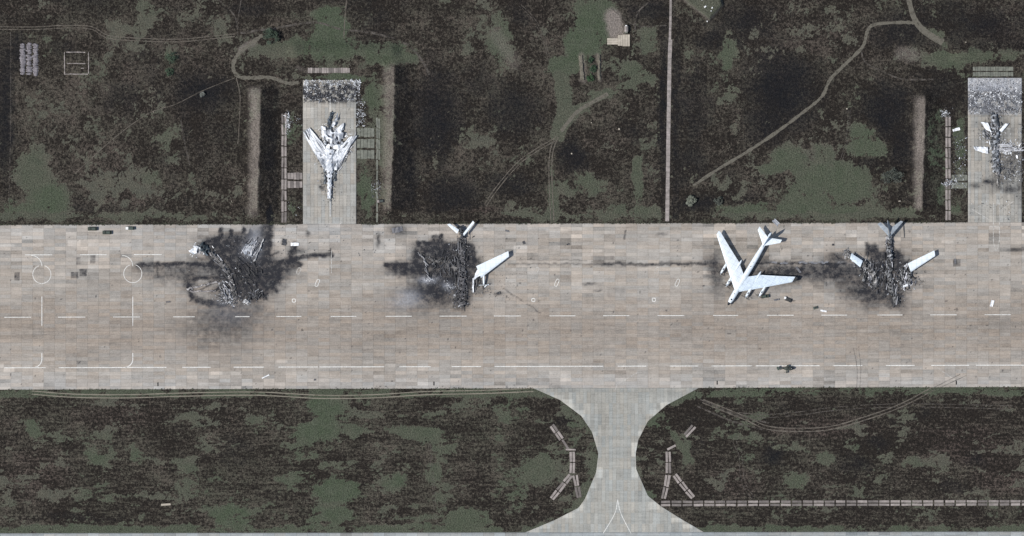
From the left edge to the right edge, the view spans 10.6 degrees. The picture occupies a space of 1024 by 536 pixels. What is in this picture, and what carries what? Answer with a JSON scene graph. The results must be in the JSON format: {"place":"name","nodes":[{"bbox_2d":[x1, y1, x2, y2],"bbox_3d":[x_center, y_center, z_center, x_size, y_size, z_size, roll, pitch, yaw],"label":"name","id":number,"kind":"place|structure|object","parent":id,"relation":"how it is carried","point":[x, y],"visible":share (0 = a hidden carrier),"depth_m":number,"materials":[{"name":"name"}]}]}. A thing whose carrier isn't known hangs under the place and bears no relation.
{"place":"outdoors","nodes":[
{"label":"outdoors","id":0,"kind":"place"},
{"bbox_2d":[8,32,10,200],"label":"dirt track","id":1,"kind":"structure","parent":0,"point":[10,102],"depth_m":2999.97,"materials":[{"name":"soil"}]},
{"bbox_2d":[0,25,234,41],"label":"dirt track","id":2,"kind":"structure","parent":0,"point":[117,36],"depth_m":2999.97,"materials":[{"name":"soil"}]},
{"bbox_2d":[75,78,233,173],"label":"dirt track","id":3,"kind":"structure","parent":0,"point":[142,117],"depth_m":2999.97,"materials":[{"name":"soil"}]},
{"bbox_2d":[236,78,239,143],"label":"dirt track","id":4,"kind":"structure","parent":0,"point":[239,110],"depth_m":2999.96,"materials":[{"name":"soil"}]},
{"bbox_2d":[231,34,298,84],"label":"dirt road","id":5,"kind":"structure","parent":0,"point":[244,48],"depth_m":2999.98,"materials":[{"name":"grey soil"}]},
{"bbox_2d":[32,388,532,398],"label":"verge track","id":6,"kind":"structure","parent":0,"point":[283,393],"depth_m":2999.97,"materials":[{"name":"brown soil"}]},
{"bbox_2d":[303,80,355,223],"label":"hardstand","id":7,"kind":"structure","parent":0,"point":[316,209],"depth_m":2999.88,"materials":[{"name":"concrete"}]},
{"bbox_2d":[303,112,356,201],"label":"destroyed jet","id":8,"kind":"object","parent":7,"relation":"on","point":[330,160],"visible":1,"depth_m":2998.32,"materials":[{"name":"metal"}]},
{"bbox_2d":[305,111,355,204],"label":"wreck debris","id":9,"kind":"object","parent":7,"relation":"on","point":[334,152],"visible":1,"depth_m":2999.58,"materials":[{"name":"grey metal"}]},
{"bbox_2d":[304,79,364,127],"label":"rubble","id":10,"kind":"object","parent":7,"relation":"on","point":[307,82],"visible":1,"depth_m":2999.61,"materials":[{"name":"grey concrete"}]},
{"bbox_2d":[240,21,429,74],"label":"dirt track","id":11,"kind":"structure","parent":0,"point":[419,56],"depth_m":2999.97,"materials":[{"name":"soil"}]},
{"bbox_2d":[430,444,436,517],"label":"dirt track","id":12,"kind":"structure","parent":0,"point":[432,483],"depth_m":2999.97,"materials":[{"name":"soil"}]},
{"bbox_2d":[0,0,1023,532],"bbox_3d":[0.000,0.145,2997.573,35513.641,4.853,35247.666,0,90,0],"label":"grass field","id":13,"kind":"structure","parent":0,"point":[480,110],"depth_m":3000.00,"materials":[{"name":"green plant"}]},
{"bbox_2d":[19,43,25,74],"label":"ash heap row","id":14,"kind":"object","parent":13,"relation":"on","point":[22,58],"visible":1,"depth_m":2999.62,"materials":[{"name":"grey"}]},
{"bbox_2d":[25,42,32,74],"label":"ash heap row","id":15,"kind":"object","parent":13,"relation":"on","point":[28,59],"visible":1,"depth_m":2999.64,"materials":[{"name":"grey"}]},
{"bbox_2d":[32,43,38,75],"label":"ash heap row","id":16,"kind":"object","parent":13,"relation":"on","point":[35,61],"visible":1,"depth_m":2999.61,"materials":[{"name":"grey"}]},
{"bbox_2d":[64,52,88,74],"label":"wall footing","id":17,"kind":"object","parent":13,"relation":"on","point":[76,63],"depth_m":2999.60,"materials":[{"name":"grey concrete"}]},
{"bbox_2d":[165,68,173,76],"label":"leafy tree","id":18,"kind":"object","parent":13,"relation":"on","point":[171,71],"visible":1,"depth_m":2998.43,"materials":[{"name":"green plant"}]},
{"bbox_2d":[166,51,176,63],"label":"leafy tree","id":19,"kind":"object","parent":13,"relation":"on","point":[173,58],"visible":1,"depth_m":2997.85,"materials":[{"name":"green plant"}]},
{"bbox_2d":[263,27,278,43],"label":"leafy tree","id":20,"kind":"object","parent":13,"relation":"on","point":[271,33],"visible":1,"depth_m":2997.04,"materials":[{"name":"green plant"}]},
{"bbox_2d":[281,114,286,222],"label":"slab strip","id":21,"kind":"object","parent":13,"relation":"on","point":[283,182],"visible":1,"depth_m":2999.86,"materials":[{"name":"grey concrete"}]},
{"bbox_2d":[287,172,301,187],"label":"slab crossing","id":22,"kind":"object","parent":13,"relation":"on","point":[298,182],"visible":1,"depth_m":2999.84,"materials":[{"name":"grey concrete"}]},
{"bbox_2d":[308,68,349,72],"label":"slab ramp","id":23,"kind":"structure","parent":13,"relation":"on","point":[329,70],"depth_m":2999.85,"materials":[{"name":"grey concrete"}]},
{"bbox_2d":[283,102,379,217],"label":"verge debris","id":24,"kind":"object","parent":13,"relation":"on","point":[296,120],"visible":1,"depth_m":2999.69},
{"bbox_2d":[357,128,373,158],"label":"slab crossing","id":25,"kind":"object","parent":13,"relation":"on","point":[364,133],"visible":1,"depth_m":2999.85,"materials":[{"name":"grey concrete"}]},
{"bbox_2d":[376,118,379,221],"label":"slab strip","id":26,"kind":"object","parent":13,"relation":"on","point":[377,140],"visible":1,"depth_m":2999.86,"materials":[{"name":"grey concrete"}]},
{"bbox_2d":[548,136,557,222],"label":"dirt track","id":27,"kind":"structure","parent":13,"relation":"on","point":[551,179],"depth_m":2999.97,"materials":[{"name":"soil"}]},
{"bbox_2d":[586,74,593,81],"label":"round bush","id":28,"kind":"object","parent":13,"relation":"on","point":[589,79],"visible":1,"depth_m":2998.95,"materials":[{"name":"green plant"}]},
{"bbox_2d":[589,65,596,72],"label":"round bush","id":29,"kind":"object","parent":13,"relation":"on","point":[593,67],"visible":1,"depth_m":2998.43,"materials":[{"name":"green plant"}]},
{"bbox_2d":[665,39,671,220],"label":"footpath","id":30,"kind":"structure","parent":13,"relation":"on","point":[668,128],"depth_m":2999.86,"materials":[{"name":"grey concrete"}]},
{"bbox_2d":[669,0,671,38],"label":"footpath","id":31,"kind":"structure","parent":13,"relation":"on","point":[670,17],"depth_m":2999.86,"materials":[{"name":"grey concrete"}]},
{"bbox_2d":[686,195,696,205],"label":"round bush","id":32,"kind":"object","parent":13,"relation":"on","point":[689,201],"visible":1,"depth_m":2997.74,"materials":[{"name":"green plant"}]},
{"bbox_2d":[714,197,722,204],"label":"round bush","id":33,"kind":"object","parent":13,"relation":"on","point":[717,202],"visible":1,"depth_m":2998.50,"materials":[{"name":"green plant"}]},
{"bbox_2d":[880,167,903,183],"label":"leafy tree","id":34,"kind":"object","parent":13,"relation":"on","point":[891,175],"visible":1,"depth_m":2997.05,"materials":[{"name":"green plant"}]},
{"bbox_2d":[945,117,950,219],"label":"slab strip","id":35,"kind":"object","parent":13,"relation":"on","point":[948,161],"visible":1,"depth_m":2999.84,"materials":[{"name":"grey concrete"}]},
{"bbox_2d":[940,110,967,188],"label":"verge debris","id":36,"kind":"object","parent":13,"relation":"on","point":[950,181],"visible":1,"depth_m":2999.56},
{"bbox_2d":[952,174,966,188],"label":"slab crossing","id":37,"kind":"object","parent":13,"relation":"on","point":[960,186],"visible":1,"depth_m":2999.85,"materials":[{"name":"grey concrete"}]},
{"bbox_2d":[973,67,1012,75],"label":"slab ramp","id":38,"kind":"structure","parent":13,"relation":"on","point":[996,73],"depth_m":2999.85,"materials":[{"name":"grey concrete"}]},
{"bbox_2d":[0,222,1023,389],"bbox_3d":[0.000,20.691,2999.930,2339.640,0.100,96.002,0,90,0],"label":"apron","id":39,"kind":"object","parent":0,"point":[86,300],"visible":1,"depth_m":2999.88,"materials":[{"name":"concrete"}]},
{"bbox_2d":[88,227,96,230],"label":"parked truck","id":40,"kind":"object","parent":39,"relation":"on","point":[92,228],"visible":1,"depth_m":2998.36,"materials":[{"name":"green paint"}]},
{"bbox_2d":[33,254,161,254],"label":"short line marking","id":41,"kind":"object","parent":39,"relation":"on","point":[101,254],"visible":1,"depth_m":2999.86,"materials":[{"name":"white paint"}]},
{"bbox_2d":[102,231,111,233],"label":"parked truck","id":42,"kind":"object","parent":39,"relation":"on","point":[106,232],"visible":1,"depth_m":2998.17,"materials":[{"name":"green paint"}]},
{"bbox_2d":[122,255,132,367],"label":"lead in line marking","id":43,"kind":"object","parent":39,"relation":"on","point":[132,313],"visible":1,"depth_m":2999.86,"materials":[{"name":"white paint"}]},
{"bbox_2d":[125,227,134,229],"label":"parked truck","id":44,"kind":"object","parent":39,"relation":"on","point":[129,228],"visible":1,"depth_m":2998.36,"materials":[{"name":"grey paint"}]},
{"bbox_2d":[186,238,264,302],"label":"destroyed bomber","id":45,"kind":"object","parent":39,"relation":"on","point":[246,248],"visible":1,"depth_m":2998.93,"materials":[{"name":"metal"}]},
{"bbox_2d":[189,235,278,308],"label":"wreck debris","id":46,"kind":"object","parent":39,"relation":"on","point":[230,302],"visible":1,"depth_m":2999.58,"materials":[{"name":"grey metal"}]},
{"bbox_2d":[391,226,402,232],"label":"metal scrap","id":47,"kind":"object","parent":39,"relation":"on","point":[397,229],"visible":1,"depth_m":2999.53,"materials":[{"name":"silver metal"}]},
{"bbox_2d":[417,233,495,309],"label":"wreck debris","id":48,"kind":"object","parent":39,"relation":"on","point":[449,288],"visible":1,"depth_m":2999.57,"materials":[{"name":"grey metal"}]},
{"bbox_2d":[418,221,508,311],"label":"destroyed bomber","id":49,"kind":"object","parent":39,"relation":"on","point":[486,267],"visible":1,"depth_m":2998.48,"materials":[{"name":"grey paint"}]},
{"bbox_2d":[4,314,1010,317],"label":"dashed line marking","id":50,"kind":"object","parent":39,"relation":"on","point":[557,315],"visible":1,"depth_m":2999.86,"materials":[{"name":"white paint"}]},
{"bbox_2d":[0,211,1022,394],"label":"edge weeds","id":51,"kind":"object","parent":39,"relation":"on","point":[431,223],"visible":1,"depth_m":2999.79,"materials":[{"name":"green plant"}]},
{"bbox_2d":[4,365,1023,367],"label":"edge line marking","id":52,"kind":"object","parent":39,"relation":"on","point":[513,366],"visible":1,"depth_m":2999.86,"materials":[{"name":"white paint"}]},
{"bbox_2d":[28,226,1004,376],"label":"scattered fragments","id":53,"kind":"object","parent":39,"relation":"on","point":[457,250],"visible":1,"depth_m":2999.63,"materials":[{"name":"black metal"}]},
{"bbox_2d":[717,227,797,307],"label":"bomber aircraft","id":54,"kind":"object","parent":39,"relation":"on","point":[740,280],"visible":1,"depth_m":2995.79,"materials":[{"name":"grey paint"}]},
{"bbox_2d":[772,219,779,226],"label":"metal scrap","id":55,"kind":"object","parent":39,"relation":"on","point":[775,222],"visible":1,"depth_m":2999.50,"materials":[{"name":"silver metal"}]},
{"bbox_2d":[777,363,793,372],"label":"parked helicopter","id":56,"kind":"object","parent":39,"relation":"on","point":[787,367],"visible":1,"depth_m":2997.64,"materials":[{"name":"green paint"}]},
{"bbox_2d":[840,236,923,306],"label":"wreck debris","id":57,"kind":"object","parent":39,"relation":"on","point":[899,276],"visible":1,"depth_m":2999.56,"materials":[{"name":"grey metal"}]},
{"bbox_2d":[842,220,934,307],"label":"destroyed bomber","id":58,"kind":"object","parent":39,"relation":"on","point":[915,264],"visible":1,"depth_m":2998.31,"materials":[{"name":"grey paint"}]},
{"bbox_2d":[853,349,962,387],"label":"tyre mark","id":59,"kind":"object","parent":39,"relation":"on","point":[933,387],"visible":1,"depth_m":2999.86,"materials":[{"name":"grey rubber"}]},
{"bbox_2d":[0,532,1023,535],"bbox_3d":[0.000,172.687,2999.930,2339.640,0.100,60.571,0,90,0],"label":"runway","id":60,"kind":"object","parent":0,"point":[593,534],"visible":1,"depth_m":2999.88,"materials":[{"name":"concrete"}]},
{"bbox_2d":[484,138,554,205],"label":"dirt track","id":61,"kind":"structure","parent":0,"point":[514,169],"depth_m":2999.97,"materials":[{"name":"soil"}]},
{"bbox_2d":[519,6,549,57],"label":"dirt track","id":62,"kind":"structure","parent":0,"point":[540,34],"depth_m":2999.97,"materials":[{"name":"soil"}]},
{"bbox_2d":[550,424,581,499],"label":"slab path","id":63,"kind":"structure","parent":0,"point":[570,471],"depth_m":2999.85,"materials":[{"name":"grey concrete"}]},
{"bbox_2d":[579,55,584,79],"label":"earth wall","id":64,"kind":"structure","parent":0,"point":[582,72],"depth_m":2999.21,"materials":[{"name":"beige soil"}]},
{"bbox_2d":[560,92,608,131],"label":"dirt track","id":65,"kind":"structure","parent":0,"point":[576,112],"depth_m":2999.98,"materials":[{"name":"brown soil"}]},
{"bbox_2d":[597,55,600,79],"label":"earth wall","id":66,"kind":"structure","parent":0,"point":[599,67],"depth_m":2999.22,"materials":[{"name":"beige soil"}]},
{"bbox_2d":[527,388,702,531],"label":"taxiway","id":67,"kind":"structure","parent":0,"point":[617,420],"depth_m":2999.88,"materials":[{"name":"concrete"}]},
{"bbox_2d":[603,499,630,532],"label":"fork marking","id":68,"kind":"object","parent":67,"relation":"on","point":[614,514],"visible":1,"depth_m":2999.86,"materials":[{"name":"white paint"}]},
{"bbox_2d":[607,35,629,45],"bbox_3d":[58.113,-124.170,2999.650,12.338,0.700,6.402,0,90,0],"label":"building","id":69,"kind":"structure","parent":0,"point":[620,40],"depth_m":2999.30,"materials":[{"name":"beige concrete"}]},
{"bbox_2d":[661,425,695,498],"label":"slab path","id":70,"kind":"structure","parent":0,"point":[676,474],"depth_m":2999.85,"materials":[{"name":"grey concrete"}]},
{"bbox_2d":[697,399,768,429],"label":"dirt track","id":71,"kind":"structure","parent":0,"point":[728,412],"depth_m":2999.96,"materials":[{"name":"soil"}]},
{"bbox_2d":[733,436,752,498],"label":"dirt track","id":72,"kind":"structure","parent":0,"point":[739,465],"depth_m":2999.96,"materials":[{"name":"soil"}]},
{"bbox_2d":[693,21,913,186],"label":"dirt road","id":73,"kind":"structure","parent":0,"point":[830,79],"depth_m":2999.98,"materials":[{"name":"grey dirt"}]},
{"bbox_2d":[702,387,931,431],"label":"dirt track","id":74,"kind":"structure","parent":0,"point":[819,427],"depth_m":2999.97,"materials":[{"name":"soil"}]},
{"bbox_2d":[661,500,1023,505],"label":"slab path","id":75,"kind":"structure","parent":0,"point":[950,502],"depth_m":2999.85,"materials":[{"name":"grey concrete"}]},
{"bbox_2d":[737,403,1011,417],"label":"dirt track","id":76,"kind":"structure","parent":0,"point":[876,407],"depth_m":2999.96,"materials":[{"name":"soil"}]},
{"bbox_2d":[861,52,931,79],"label":"dirt track","id":77,"kind":"structure","parent":0,"point":[890,74],"depth_m":2999.97,"materials":[{"name":"soil"}]},
{"bbox_2d":[907,0,943,44],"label":"dirt road","id":78,"kind":"structure","parent":0,"point":[921,28],"depth_m":2999.97,"materials":[{"name":"grey soil"}]},
{"bbox_2d":[968,78,1021,221],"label":"hardstand","id":79,"kind":"structure","parent":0,"point":[978,162],"depth_m":2999.88,"materials":[{"name":"concrete"}]},
{"bbox_2d":[972,202,1011,249],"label":"aircraft outline marking","id":80,"kind":"object","parent":79,"relation":"on","point":[993,221],"visible":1,"depth_m":2999.86,"materials":[{"name":"white paint"}]},
{"bbox_2d":[968,78,1021,114],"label":"rubble","id":81,"kind":"object","parent":79,"relation":"on","point":[999,94],"visible":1,"depth_m":2999.60,"materials":[{"name":"grey concrete"}]},
{"bbox_2d":[973,112,1023,187],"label":"destroyed jet","id":82,"kind":"object","parent":79,"relation":"on","point":[995,149],"visible":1,"depth_m":2998.60,"materials":[{"name":"metal"}]},
{"bbox_2d":[974,112,1023,219],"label":"wreck debris","id":83,"kind":"object","parent":79,"relation":"on","point":[1010,163],"visible":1,"depth_m":2999.58,"materials":[{"name":"grey metal"}]}
]}

